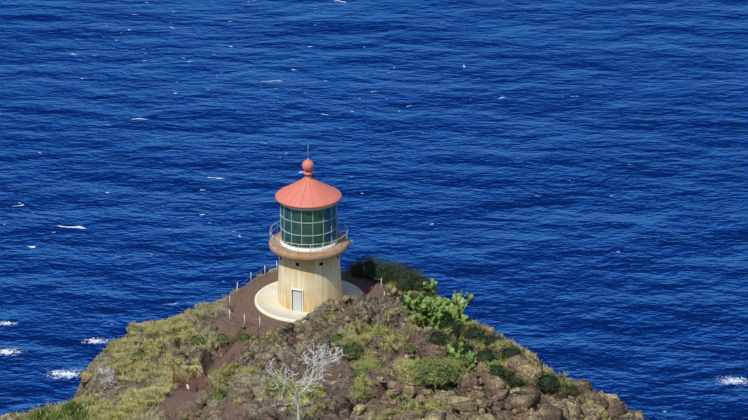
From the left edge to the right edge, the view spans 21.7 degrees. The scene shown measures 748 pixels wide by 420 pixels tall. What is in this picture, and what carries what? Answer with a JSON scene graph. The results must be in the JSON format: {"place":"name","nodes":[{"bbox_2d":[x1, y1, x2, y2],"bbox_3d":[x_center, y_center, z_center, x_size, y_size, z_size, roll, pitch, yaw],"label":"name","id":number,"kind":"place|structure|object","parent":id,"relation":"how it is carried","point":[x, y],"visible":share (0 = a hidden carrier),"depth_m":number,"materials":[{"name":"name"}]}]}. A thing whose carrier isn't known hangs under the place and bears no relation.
{"place":"outdoors","nodes":[
{"label":"outdoors","id":0,"kind":"place"},
{"bbox_2d":[0,268,607,419],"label":"cliff terrain","id":1,"kind":"structure","parent":0,"point":[242,303],"depth_m":153.91,"materials":[{"name":"brown stone"}]},
{"bbox_2d":[97,367,116,388],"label":"dead shrub","id":2,"kind":"object","parent":1,"relation":"on","point":[107,374],"visible":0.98,"depth_m":160.83,"materials":[{"name":"grey wood"}]},
{"bbox_2d":[172,328,258,394],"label":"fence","id":3,"kind":"structure","parent":1,"relation":"on","point":[187,386],"depth_m":150.50,"materials":[{"name":"dirt"},{"name":"soil"}]},
{"bbox_2d":[265,342,345,419],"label":"dead tree","id":4,"kind":"object","parent":1,"relation":"on","point":[322,351],"visible":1,"depth_m":129.42,"materials":[{"name":"grey wood"}]},
{"bbox_2d":[229,261,384,324],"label":"terrace fence","id":5,"kind":"object","parent":1,"relation":"on","point":[259,317],"visible":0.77,"depth_m":176.75,"materials":[{"name":"grey metal"}]},
{"bbox_2d":[255,280,360,321],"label":"circular base slab","id":6,"kind":"structure","parent":1,"relation":"on","point":[266,302],"depth_m":176.04,"materials":[{"name":"beige concrete"}]},
{"bbox_2d":[8,269,610,419],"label":"grass tufts","id":7,"kind":"object","parent":1,"relation":"on","point":[160,387],"visible":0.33,"depth_m":153.38,"materials":[{"name":"green plant"}]},
{"bbox_2d":[269,158,352,311],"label":"lighthouse","id":8,"kind":"object","parent":1,"relation":"on","point":[308,244],"visible":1,"depth_m":172.67,"materials":[{"name":"paint"}]},
{"bbox_2d":[0,269,648,419],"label":"ridge boulders","id":9,"kind":"object","parent":1,"relation":"on","point":[524,399],"visible":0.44,"depth_m":140.91,"materials":[{"name":"brown stone"}]},
{"bbox_2d":[403,279,500,372],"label":"prickly pear cactus","id":10,"kind":"object","parent":1,"relation":"on","point":[428,309],"visible":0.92,"depth_m":164.41,"materials":[{"name":"green plant"}]},
{"bbox_2d":[0,0,747,419],"bbox_3d":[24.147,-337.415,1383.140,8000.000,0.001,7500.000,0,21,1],"label":"sea","id":11,"kind":"structure","parent":0,"point":[558,186],"depth_m":544.54,"materials":[{"name":"liquid"}]}
]}

